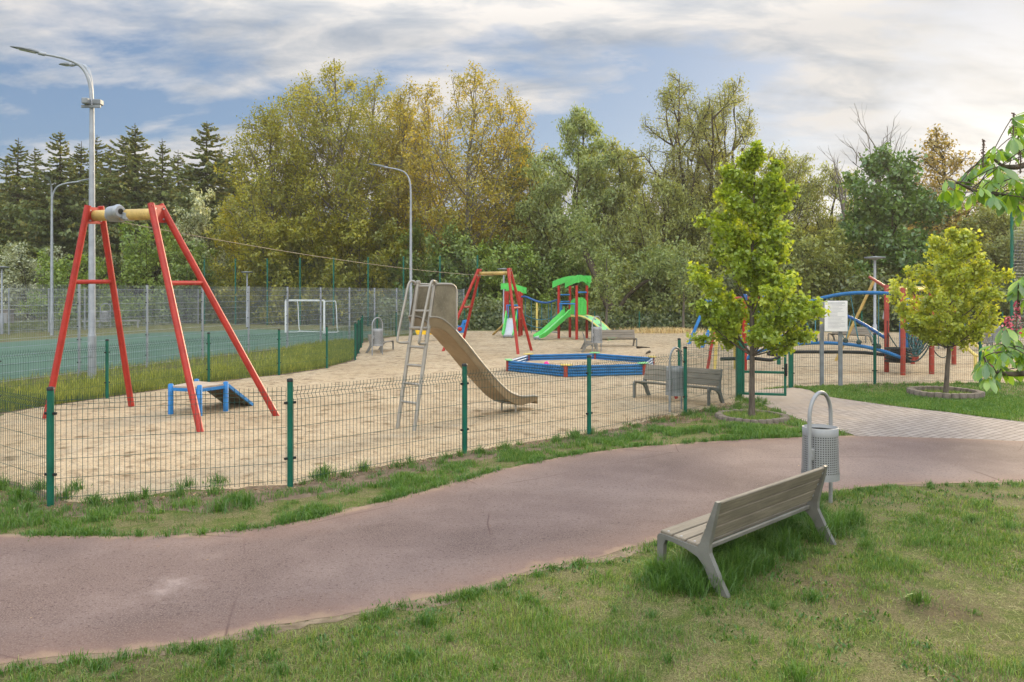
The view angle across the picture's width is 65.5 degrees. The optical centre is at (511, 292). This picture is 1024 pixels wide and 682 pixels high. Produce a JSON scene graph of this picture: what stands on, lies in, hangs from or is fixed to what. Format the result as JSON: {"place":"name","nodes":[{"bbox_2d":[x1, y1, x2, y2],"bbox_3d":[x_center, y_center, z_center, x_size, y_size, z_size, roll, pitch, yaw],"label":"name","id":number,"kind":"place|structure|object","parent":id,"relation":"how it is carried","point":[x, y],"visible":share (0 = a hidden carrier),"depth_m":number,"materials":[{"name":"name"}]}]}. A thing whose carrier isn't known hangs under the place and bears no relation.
{"place":"outdoors","nodes":[
{"label":"outdoors","id":0,"kind":"place"},
{"bbox_2d":[0,329,388,379],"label":"court","id":1,"kind":"object","parent":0,"point":[14,347],"visible":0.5,"depth_m":31.76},
{"bbox_2d":[0,403,748,520],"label":"bare earth","id":2,"kind":"structure","parent":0,"point":[361,477],"depth_m":9.04,"materials":[{"name":"soil"}]},
{"bbox_2d":[0,436,1023,663],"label":"path","id":3,"kind":"structure","parent":0,"point":[100,594],"depth_m":6.95,"materials":[{"name":"asphalt"}]},
{"bbox_2d":[0,313,1023,681],"bbox_3d":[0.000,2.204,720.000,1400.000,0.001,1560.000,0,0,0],"label":"ground","id":4,"kind":"structure","parent":0,"point":[902,611],"depth_m":5.43,"materials":[{"name":"green plant"}]},
{"bbox_2d":[0,138,56,310],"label":"spruce tree","id":5,"kind":"object","parent":4,"relation":"on","point":[15,193],"visible":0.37,"depth_m":71.40,"materials":[{"name":"green plant"}]},
{"bbox_2d":[0,240,67,320],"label":"bush","id":6,"kind":"object","parent":4,"relation":"on","point":[12,278],"visible":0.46,"depth_m":62.99,"materials":[{"name":"green plant"}]},
{"bbox_2d":[10,46,103,378],"bbox_3d":[-11.400,-1.892,20.444,2.013,8.384,1.650,0,0,0],"label":"street lamp","id":7,"kind":"object","parent":4,"relation":"on","point":[91,102],"visible":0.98,"depth_m":20.14,"materials":[{"name":"metal"}]},
{"bbox_2d":[0,132,115,300],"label":"spruce tree","id":8,"kind":"object","parent":4,"relation":"on","point":[65,234],"visible":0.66,"depth_m":69.01,"materials":[{"name":"green plant"}]},
{"bbox_2d":[15,246,112,319],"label":"bush","id":9,"kind":"object","parent":4,"relation":"on","point":[60,276],"visible":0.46,"depth_m":58.96,"materials":[{"name":"green plant"}]},
{"bbox_2d":[44,175,95,334],"bbox_3d":[-22.524,-1.755,40.642,2.286,8.111,1.465,0,0,-29],"label":"street lamp","id":10,"kind":"object","parent":4,"relation":"on","point":[48,178],"visible":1,"depth_m":40.74,"materials":[{"name":"metal"}]},
{"bbox_2d":[35,141,108,312],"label":"spruce tree","id":11,"kind":"object","parent":4,"relation":"on","point":[76,159],"visible":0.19,"depth_m":77.77,"materials":[{"name":"green plant"}]},
{"bbox_2d":[67,148,127,312],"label":"spruce tree","id":12,"kind":"object","parent":4,"relation":"on","point":[108,202],"visible":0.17,"depth_m":73.53,"materials":[{"name":"green plant"}]},
{"bbox_2d":[0,288,198,334],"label":"court fence","id":13,"kind":"object","parent":4,"relation":"on","point":[85,311],"visible":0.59,"depth_m":45.28,"materials":[{"name":"metal"}]},
{"bbox_2d":[66,232,142,317],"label":"bush","id":14,"kind":"object","parent":4,"relation":"on","point":[99,242],"visible":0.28,"depth_m":66.76,"materials":[{"name":"green plant"}]},
{"bbox_2d":[46,137,173,307],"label":"spruce tree","id":15,"kind":"object","parent":4,"relation":"on","point":[125,145],"visible":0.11,"depth_m":79.46,"materials":[{"name":"green plant"}]},
{"bbox_2d":[66,125,176,298],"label":"spruce tree","id":16,"kind":"object","parent":4,"relation":"on","point":[133,161],"visible":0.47,"depth_m":71.32,"materials":[{"name":"green plant"}]},
{"bbox_2d":[97,220,178,322],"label":"bush","id":17,"kind":"object","parent":4,"relation":"on","point":[132,271],"visible":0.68,"depth_m":58.70,"materials":[{"name":"green plant"}]},
{"bbox_2d":[119,141,184,311],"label":"spruce tree","id":18,"kind":"object","parent":4,"relation":"on","point":[164,184],"visible":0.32,"depth_m":71.69,"materials":[{"name":"green plant"}]},
{"bbox_2d":[0,337,353,412],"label":"weeds","id":19,"kind":"object","parent":4,"relation":"on","point":[342,355],"visible":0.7,"depth_m":20.35,"materials":[{"name":"green plant"}]},
{"bbox_2d":[148,234,224,322],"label":"bush","id":20,"kind":"object","parent":4,"relation":"on","point":[187,274],"visible":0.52,"depth_m":57.30,"materials":[{"name":"green plant"}]},
{"bbox_2d":[0,312,396,410],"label":"fence","id":21,"kind":"object","parent":4,"relation":"on","point":[359,332],"visible":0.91,"depth_m":19.38,"materials":[{"name":"metal"}]},
{"bbox_2d":[157,185,246,304],"bbox_3d":[-24.042,-3.127,64.007,8.134,10.975,6.969,0,0,27],"label":"bush","id":22,"kind":"object","parent":4,"relation":"on","point":[199,217],"visible":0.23,"depth_m":62.66,"materials":[{"name":"green plant"}]},
{"bbox_2d":[147,122,266,288],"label":"spruce tree","id":23,"kind":"object","parent":4,"relation":"on","point":[210,177],"visible":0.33,"depth_m":69.26,"materials":[{"name":"green plant"}]},
{"bbox_2d":[0,284,463,381],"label":"court fence","id":24,"kind":"object","parent":4,"relation":"on","point":[205,315],"visible":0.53,"depth_m":25.90,"materials":[{"name":"metal"}]},
{"bbox_2d":[202,202,292,321],"bbox_3d":[-19.953,-2.182,59.917,7.787,9.404,7.373,0,0,14],"label":"bush","id":25,"kind":"object","parent":4,"relation":"on","point":[226,246],"visible":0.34,"depth_m":58.20,"materials":[{"name":"green plant"}]},
{"bbox_2d":[4,291,515,333],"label":"undergrowth","id":26,"kind":"object","parent":4,"relation":"on","point":[15,326],"visible":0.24,"depth_m":54.03,"materials":[{"name":"green plant"}]},
{"bbox_2d":[214,212,329,324],"bbox_3d":[-16.756,-1.575,56.589,8.248,8.333,7.511,0,0,-18],"label":"bush","id":27,"kind":"object","parent":4,"relation":"on","point":[279,280],"visible":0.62,"depth_m":55.18,"materials":[{"name":"green plant"}]},
{"bbox_2d":[212,96,345,321],"bbox_3d":[-17.020,-5.957,58.382,9.055,16.621,10.348,0,0,-34],"label":"leafy tree","id":28,"kind":"object","parent":4,"relation":"on","point":[251,229],"visible":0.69,"depth_m":57.02,"materials":[{"name":"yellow plant"}]},
{"bbox_2d":[242,69,383,264],"bbox_3d":[-15.726,-7.535,62.667,10.504,19.789,9.516,0,0,-32],"label":"leafy tree","id":29,"kind":"object","parent":4,"relation":"on","point":[305,118],"visible":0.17,"depth_m":61.18,"materials":[{"name":"plant"}]},
{"bbox_2d":[271,205,363,322],"bbox_3d":[-14.412,-1.944,57.843,7.463,9.069,8.663,0,0,0],"label":"bush","id":30,"kind":"object","parent":4,"relation":"on","point":[315,253],"visible":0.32,"depth_m":55.91,"materials":[{"name":"green plant"}]},
{"bbox_2d":[204,255,477,325],"bbox_3d":[-11.747,0.050,52.449,20.100,4.700,0.085,0,0,16],"label":"ball stop fence","id":31,"kind":"object","parent":4,"relation":"on","point":[333,283],"visible":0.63,"depth_m":52.83,"materials":[{"name":"grey metal"}]},
{"bbox_2d":[274,57,408,276],"bbox_3d":[-12.990,-7.625,59.748,11.315,19.957,10.606,0,0,0],"label":"leafy tree","id":32,"kind":"object","parent":4,"relation":"on","point":[340,183],"visible":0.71,"depth_m":58.78,"materials":[{"name":"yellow plant"}]},
{"bbox_2d":[307,212,408,321],"bbox_3d":[-10.810,-1.678,56.835,8.538,8.557,7.158,0,0,-22],"label":"bush","id":33,"kind":"object","parent":4,"relation":"on","point":[355,237],"visible":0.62,"depth_m":56.32,"materials":[{"name":"green plant"}]},
{"bbox_2d":[0,346,736,506],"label":"fence","id":34,"kind":"object","parent":4,"relation":"on","point":[49,413],"visible":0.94,"depth_m":9.45,"materials":[{"name":"green metal"}]},
{"bbox_2d":[318,69,450,318],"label":"leafy tree","id":35,"kind":"object","parent":4,"relation":"on","point":[370,93],"visible":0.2,"depth_m":65.07,"materials":[{"name":"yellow plant"}]},
{"bbox_2d":[354,214,439,314],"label":"bush","id":36,"kind":"object","parent":4,"relation":"on","point":[390,278],"visible":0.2,"depth_m":58.71,"materials":[{"name":"green plant"}]},
{"bbox_2d":[361,75,444,279],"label":"leafy tree","id":37,"kind":"object","parent":4,"relation":"on","point":[403,115],"visible":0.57,"depth_m":60.60,"materials":[{"name":"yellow plant"}]},
{"bbox_2d":[369,217,474,315],"bbox_3d":[-5.089,-1.222,56.941,7.914,8.252,8.223,0,0,-44],"label":"bush","id":38,"kind":"object","parent":4,"relation":"on","point":[428,272],"visible":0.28,"depth_m":55.76,"materials":[{"name":"green plant"}]},
{"bbox_2d":[0,391,849,540],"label":"grass","id":39,"kind":"structure","parent":4,"relation":"on","point":[751,431],"depth_m":8.88,"materials":[{"name":"green plant"}]},
{"bbox_2d":[379,78,471,279],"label":"leafy tree","id":40,"kind":"object","parent":4,"relation":"on","point":[427,107],"visible":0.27,"depth_m":62.78,"materials":[{"name":"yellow plant"}]},
{"bbox_2d":[388,60,539,285],"bbox_3d":[-3.319,-7.226,57.970,11.012,19.155,11.061,0,0,11],"label":"leafy tree","id":41,"kind":"object","parent":4,"relation":"on","point":[470,203],"visible":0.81,"depth_m":56.81,"materials":[{"name":"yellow plant"}]},
{"bbox_2d":[422,232,518,301],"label":"bush","id":42,"kind":"object","parent":4,"relation":"on","point":[471,264],"visible":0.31,"depth_m":52.83,"materials":[{"name":"green plant"}]},
{"bbox_2d":[3,383,941,508],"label":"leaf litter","id":43,"kind":"object","parent":4,"relation":"on","point":[68,503],"visible":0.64,"depth_m":9.58,"materials":[{"name":"brown plant"}]},
{"bbox_2d":[438,83,555,274],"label":"leafy tree","id":44,"kind":"object","parent":4,"relation":"on","point":[513,130],"visible":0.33,"depth_m":60.40,"materials":[{"name":"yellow plant"}]},
{"bbox_2d":[458,238,555,321],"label":"bush","id":45,"kind":"object","parent":4,"relation":"on","point":[496,292],"visible":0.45,"depth_m":51.02,"materials":[{"name":"green plant"}]},
{"bbox_2d":[0,173,1023,311],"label":"woodland","id":46,"kind":"object","parent":4,"relation":"on","point":[173,202],"depth_m":80.82,"materials":[{"name":"green plant"}]},
{"bbox_2d":[491,142,576,277],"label":"willow tree","id":47,"kind":"object","parent":4,"relation":"on","point":[523,175],"visible":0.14,"depth_m":61.31,"materials":[{"name":"green plant"}]},
{"bbox_2d":[509,240,593,312],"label":"bush","id":48,"kind":"object","parent":4,"relation":"on","point":[548,277],"visible":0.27,"depth_m":51.88,"materials":[{"name":"green plant"}]},
{"bbox_2d":[495,101,637,296],"bbox_3d":[4.058,-5.651,57.525,11.491,16.002,9.625,0,0,40],"label":"willow tree","id":49,"kind":"object","parent":4,"relation":"on","point":[541,223],"visible":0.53,"depth_m":55.68,"materials":[{"name":"green plant"}]},
{"bbox_2d":[539,246,597,308],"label":"bush","id":50,"kind":"object","parent":4,"relation":"on","point":[566,273],"visible":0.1,"depth_m":52.80,"materials":[{"name":"green plant"}]},
{"bbox_2d":[551,195,681,329],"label":"leaning tree","id":51,"kind":"object","parent":4,"relation":"on","point":[582,229],"visible":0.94,"depth_m":49.41,"materials":[{"name":"green plant"}]},
{"bbox_2d":[580,254,662,327],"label":"bush","id":52,"kind":"object","parent":4,"relation":"on","point":[627,288],"visible":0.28,"depth_m":48.28,"materials":[{"name":"green plant"}]},
{"bbox_2d":[575,132,672,284],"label":"willow tree","id":53,"kind":"object","parent":4,"relation":"on","point":[625,171],"visible":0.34,"depth_m":55.70,"materials":[{"name":"green plant"}]},
{"bbox_2d":[614,246,690,326],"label":"bush","id":54,"kind":"object","parent":4,"relation":"on","point":[656,298],"visible":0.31,"depth_m":48.43,"materials":[{"name":"green plant"}]},
{"bbox_2d":[593,174,718,314],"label":"willow tree","id":55,"kind":"object","parent":4,"relation":"on","point":[677,208],"visible":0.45,"depth_m":50.91,"materials":[{"name":"green plant"}]},
{"bbox_2d":[627,241,732,325],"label":"bush","id":56,"kind":"object","parent":4,"relation":"on","point":[700,259],"visible":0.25,"depth_m":47.79,"materials":[{"name":"green plant"}]},
{"bbox_2d":[375,297,1020,329],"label":"undergrowth","id":57,"kind":"object","parent":4,"relation":"on","point":[474,321],"visible":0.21,"depth_m":47.26,"materials":[{"name":"green plant"}]},
{"bbox_2d":[395,311,1002,336],"bbox_3d":[10.470,1.725,42.501,32.528,1.350,5.871,0,0,0],"label":"fence","id":58,"kind":"object","parent":4,"relation":"on","point":[692,323],"visible":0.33,"depth_m":44.36,"materials":[{"name":"green metal"}]},
{"bbox_2d":[623,68,777,245],"bbox_3d":[12.552,-6.442,55.775,10.368,17.728,12.056,0,0,0],"label":"willow tree","id":59,"kind":"object","parent":4,"relation":"on","point":[705,155],"visible":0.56,"depth_m":53.93,"materials":[{"name":"green plant"}]},
{"bbox_2d":[675,176,786,298],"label":"willow tree","id":60,"kind":"object","parent":4,"relation":"on","point":[711,207],"visible":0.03,"depth_m":51.04,"materials":[{"name":"green plant"}]},
{"bbox_2d":[657,465,836,597],"bbox_3d":[2.005,1.914,6.554,1.785,0.772,0.678,0,0,-44],"label":"park bench","id":61,"kind":"object","parent":4,"relation":"on","point":[768,504],"visible":0.98,"depth_m":6.28,"materials":[{"name":"grey wood"}]},
{"bbox_2d":[715,409,789,423],"bbox_3d":[4.200,2.230,13.952,1.259,0.199,1.256,0,0,0],"label":"planting ring","id":62,"kind":"object","parent":4,"relation":"on","point":[719,415],"visible":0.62,"depth_m":13.56,"materials":[{"name":"stone"}]},
{"bbox_2d":[704,253,802,326],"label":"bush","id":63,"kind":"object","parent":4,"relation":"on","point":[730,285],"visible":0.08,"depth_m":47.23,"materials":[{"name":"green plant"}]},
{"bbox_2d":[685,139,830,417],"bbox_3d":[4.269,-0.188,13.928,2.015,5.076,2.332,0,0,-43],"label":"hornbeam tree","id":64,"kind":"object","parent":4,"relation":"on","point":[750,269],"visible":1,"depth_m":13.77,"materials":[{"name":"green plant"}]},
{"bbox_2d":[736,340,791,396],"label":"garden gate","id":65,"kind":"structure","parent":4,"relation":"on","point":[741,371],"depth_m":16.45,"materials":[{"name":"green metal"}]},
{"bbox_2d":[748,234,843,324],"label":"bush","id":66,"kind":"object","parent":4,"relation":"on","point":[811,245],"visible":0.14,"depth_m":48.25,"materials":[{"name":"green plant"}]},
{"bbox_2d":[755,142,839,272],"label":"willow tree","id":67,"kind":"object","parent":4,"relation":"on","point":[808,192],"visible":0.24,"depth_m":60.63,"materials":[{"name":"green plant"}]},
{"bbox_2d":[765,141,831,264],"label":"willow tree","id":68,"kind":"object","parent":4,"relation":"on","point":[786,158],"visible":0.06,"depth_m":63.40,"materials":[{"name":"green plant"}]},
{"bbox_2d":[801,391,839,502],"bbox_3d":[3.170,1.681,8.190,0.374,1.338,0.374,0,0,2],"label":"litter bin","id":69,"kind":"object","parent":4,"relation":"on","point":[820,445],"visible":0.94,"depth_m":8.04,"materials":[{"name":"metal"}]},
{"bbox_2d":[779,224,877,315],"bbox_3d":[19.455,-0.950,49.911,6.878,6.984,6.479,0,0,-35],"label":"bush","id":70,"kind":"object","parent":4,"relation":"on","point":[825,239],"visible":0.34,"depth_m":48.78,"materials":[{"name":"green plant"}]},
{"bbox_2d":[791,160,869,261],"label":"willow tree","id":71,"kind":"object","parent":4,"relation":"on","point":[818,221],"visible":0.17,"depth_m":61.34,"materials":[{"name":"green plant"}]},
{"bbox_2d":[819,301,847,385],"bbox_3d":[7.505,1.293,18.600,0.530,2.194,0.329,0,0,0],"label":"notice board","id":72,"kind":"object","parent":4,"relation":"on","point":[837,320],"visible":0.77,"depth_m":18.44,"materials":[{"name":"grey paint"}]},
{"bbox_2d":[810,264,915,330],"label":"bush","id":73,"kind":"object","parent":4,"relation":"on","point":[862,285],"visible":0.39,"depth_m":45.40,"materials":[{"name":"green plant"}]},
{"bbox_2d":[721,380,1023,421],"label":"grass","id":74,"kind":"structure","parent":4,"relation":"on","point":[1004,406],"depth_m":16.14,"materials":[{"name":"green plant"}]},
{"bbox_2d":[835,103,911,290],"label":"dead tree","id":75,"kind":"object","parent":4,"relation":"on","point":[868,142],"visible":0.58,"depth_m":55.85,"materials":[{"name":"brown plant"}]},
{"bbox_2d":[829,140,969,307],"bbox_3d":[23.878,-3.441,49.947,9.098,11.977,9.794,0,0,0],"label":"maple tree","id":76,"kind":"object","parent":4,"relation":"on","point":[884,212],"visible":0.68,"depth_m":48.59,"materials":[{"name":"green plant"}]},
{"bbox_2d":[792,333,1023,386],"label":"fence","id":77,"kind":"object","parent":4,"relation":"on","point":[874,364],"visible":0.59,"depth_m":19.07,"materials":[{"name":"green metal"}]},
{"bbox_2d":[856,262,990,329],"bbox_3d":[23.684,0.432,47.141,7.523,4.677,7.012,0,0,0],"label":"bush","id":78,"kind":"object","parent":4,"relation":"on","point":[888,271],"visible":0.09,"depth_m":46.11,"materials":[{"name":"green plant"}]},
{"bbox_2d":[901,123,989,263],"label":"leafy tree","id":79,"kind":"object","parent":4,"relation":"on","point":[931,160],"visible":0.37,"depth_m":55.28,"materials":[{"name":"brown plant"}]},
{"bbox_2d":[906,386,984,398],"bbox_3d":[9.242,2.199,17.003,1.483,0.258,1.481,0,0,0],"label":"planting ring","id":80,"kind":"object","parent":4,"relation":"on","point":[973,394],"visible":0.63,"depth_m":16.66,"materials":[{"name":"stone"}]},
{"bbox_2d":[884,226,1015,392],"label":"hornbeam tree","id":81,"kind":"object","parent":80,"relation":"in","point":[924,323],"visible":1,"depth_m":16.82,"materials":[{"name":"green plant"}]},
{"bbox_2d":[928,201,1023,292],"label":"bush","id":82,"kind":"object","parent":4,"relation":"on","point":[983,211],"visible":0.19,"depth_m":52.57,"materials":[{"name":"green plant"}]},
{"bbox_2d":[937,112,1023,393],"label":"chestnut tree","id":83,"kind":"object","parent":4,"relation":"on","point":[1001,201],"visible":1,"depth_m":4.17,"materials":[{"name":"green plant"}]},
{"bbox_2d":[960,209,1023,292],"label":"bush","id":84,"kind":"object","parent":4,"relation":"on","point":[1001,253],"visible":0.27,"depth_m":51.46,"materials":[{"name":"green plant"}]},
{"bbox_2d":[969,277,1023,329],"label":"bush","id":85,"kind":"object","parent":4,"relation":"on","point":[1006,306],"visible":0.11,"depth_m":45.00,"materials":[{"name":"green plant"}]},
{"bbox_2d":[985,208,1023,278],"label":"bush","id":86,"kind":"object","parent":4,"relation":"on","point":[999,229],"visible":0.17,"depth_m":52.79,"materials":[{"name":"green plant"}]},
{"bbox_2d":[1010,212,1023,337],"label":"ball stop fence","id":87,"kind":"object","parent":4,"relation":"on","point":[1012,247],"visible":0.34,"depth_m":29.00,"materials":[{"name":"metal"}]},
{"bbox_2d":[0,331,1023,501],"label":"sand","id":88,"kind":"structure","parent":0,"point":[495,351],"depth_m":14.47,"materials":[{"name":"beige sand"}]},
{"bbox_2d":[43,202,279,431],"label":"zip line tower","id":89,"kind":"structure","parent":88,"relation":"on","point":[154,214],"depth_m":13.98,"materials":[{"name":"red metal"}]},
{"bbox_2d":[168,379,252,415],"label":"start platform","id":90,"kind":"structure","parent":88,"relation":"on","point":[221,388],"depth_m":14.71,"materials":[{"name":"blue plastic"}]},
{"bbox_2d":[368,163,411,329],"bbox_3d":[-6.096,-2.060,39.936,2.228,8.719,0.250,0,0,-13],"label":"street lamp","id":91,"kind":"object","parent":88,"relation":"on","point":[410,278],"visible":0.89,"depth_m":40.14,"materials":[{"name":"metal"}]},
{"bbox_2d":[396,280,538,430],"bbox_3d":[-0.712,1.048,13.979,0.570,2.509,3.157,0,0,41],"label":"steel slide","id":92,"kind":"object","parent":88,"relation":"on","point":[434,311],"visible":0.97,"depth_m":13.25,"materials":[{"name":"silver metal"}]},
{"bbox_2d":[442,268,532,353],"bbox_3d":[-0.898,0.700,29.934,3.530,3.226,1.959,0,0,26],"label":"swing set","id":93,"kind":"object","parent":88,"relation":"on","point":[508,273],"depth_m":29.85,"materials":[{"name":"red paint"}]},
{"bbox_2d":[492,283,526,337],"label":"play tower","id":94,"kind":"structure","parent":88,"relation":"on","point":[508,328],"depth_m":39.79,"materials":[{"name":"red paint"}]},
{"bbox_2d":[521,296,556,332],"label":"rope bridge","id":95,"kind":"structure","parent":88,"relation":"on","point":[537,319],"depth_m":39.55,"materials":[{"name":"blue paint"}]},
{"bbox_2d":[533,275,610,339],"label":"play tower","id":96,"kind":"structure","parent":88,"relation":"on","point":[578,306],"depth_m":37.57,"materials":[{"name":"red paint"}]},
{"bbox_2d":[505,352,655,376],"bbox_3d":[2.000,2.083,22.800,4.410,0.433,4.378,0,0,0],"label":"sandbox","id":97,"kind":"object","parent":88,"relation":"on","point":[526,361],"visible":0.75,"depth_m":22.14,"materials":[{"name":"blue paint"}]},
{"bbox_2d":[589,245,629,325],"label":"sapling","id":98,"kind":"object","parent":88,"relation":"on","point":[606,287],"visible":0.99,"depth_m":44.14,"materials":[{"name":"green plant"}]},
{"bbox_2d":[591,330,636,346],"bbox_3d":[4.147,1.914,32.463,1.785,0.772,0.678,0,0,-6],"label":"park bench","id":99,"kind":"object","parent":88,"relation":"on","point":[618,334],"visible":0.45,"depth_m":32.56,"materials":[{"name":"grey wood"}]},
{"bbox_2d":[610,326,706,333],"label":"dry grass","id":100,"kind":"structure","parent":88,"relation":"on","point":[654,330],"depth_m":43.14,"materials":[{"name":"plant"}]},
{"bbox_2d":[665,347,682,411],"bbox_3d":[3.047,1.681,14.823,0.374,1.338,0.374,0,0,-6],"label":"litter bin","id":101,"kind":"object","parent":88,"relation":"on","point":[678,379],"visible":0.73,"depth_m":14.66,"materials":[{"name":"metal"}]},
{"bbox_2d":[633,364,724,405],"bbox_3d":[3.401,1.914,16.281,1.785,0.772,0.678,0,0,43],"label":"park bench","id":102,"kind":"object","parent":88,"relation":"on","point":[704,376],"visible":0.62,"depth_m":16.18,"materials":[{"name":"grey wood"}]},
{"bbox_2d":[665,238,698,327],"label":"sapling","id":103,"kind":"object","parent":88,"relation":"on","point":[681,275],"visible":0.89,"depth_m":43.87,"materials":[{"name":"green plant"}]},
{"bbox_2d":[706,276,984,374],"bbox_3d":[9.711,0.896,23.323,9.634,2.842,6.254,0,0,0],"label":"climbing course","id":104,"kind":"object","parent":88,"relation":"on","point":[900,355],"visible":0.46,"depth_m":21.94,"materials":[{"name":"red paint"}]},
{"bbox_2d":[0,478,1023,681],"bbox_3d":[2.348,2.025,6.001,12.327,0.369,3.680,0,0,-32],"label":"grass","id":105,"kind":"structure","parent":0,"point":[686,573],"depth_m":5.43,"materials":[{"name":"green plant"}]},
{"bbox_2d":[0,0,1023,225],"label":"sky","id":106,"kind":"structure","parent":0,"point":[165,69],"materials":[{"name":"blue"}]},
{"bbox_2d":[743,387,1023,440],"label":"paved path","id":107,"kind":"structure","parent":0,"point":[857,418],"depth_m":13.77,"materials":[{"name":"grey stone"}]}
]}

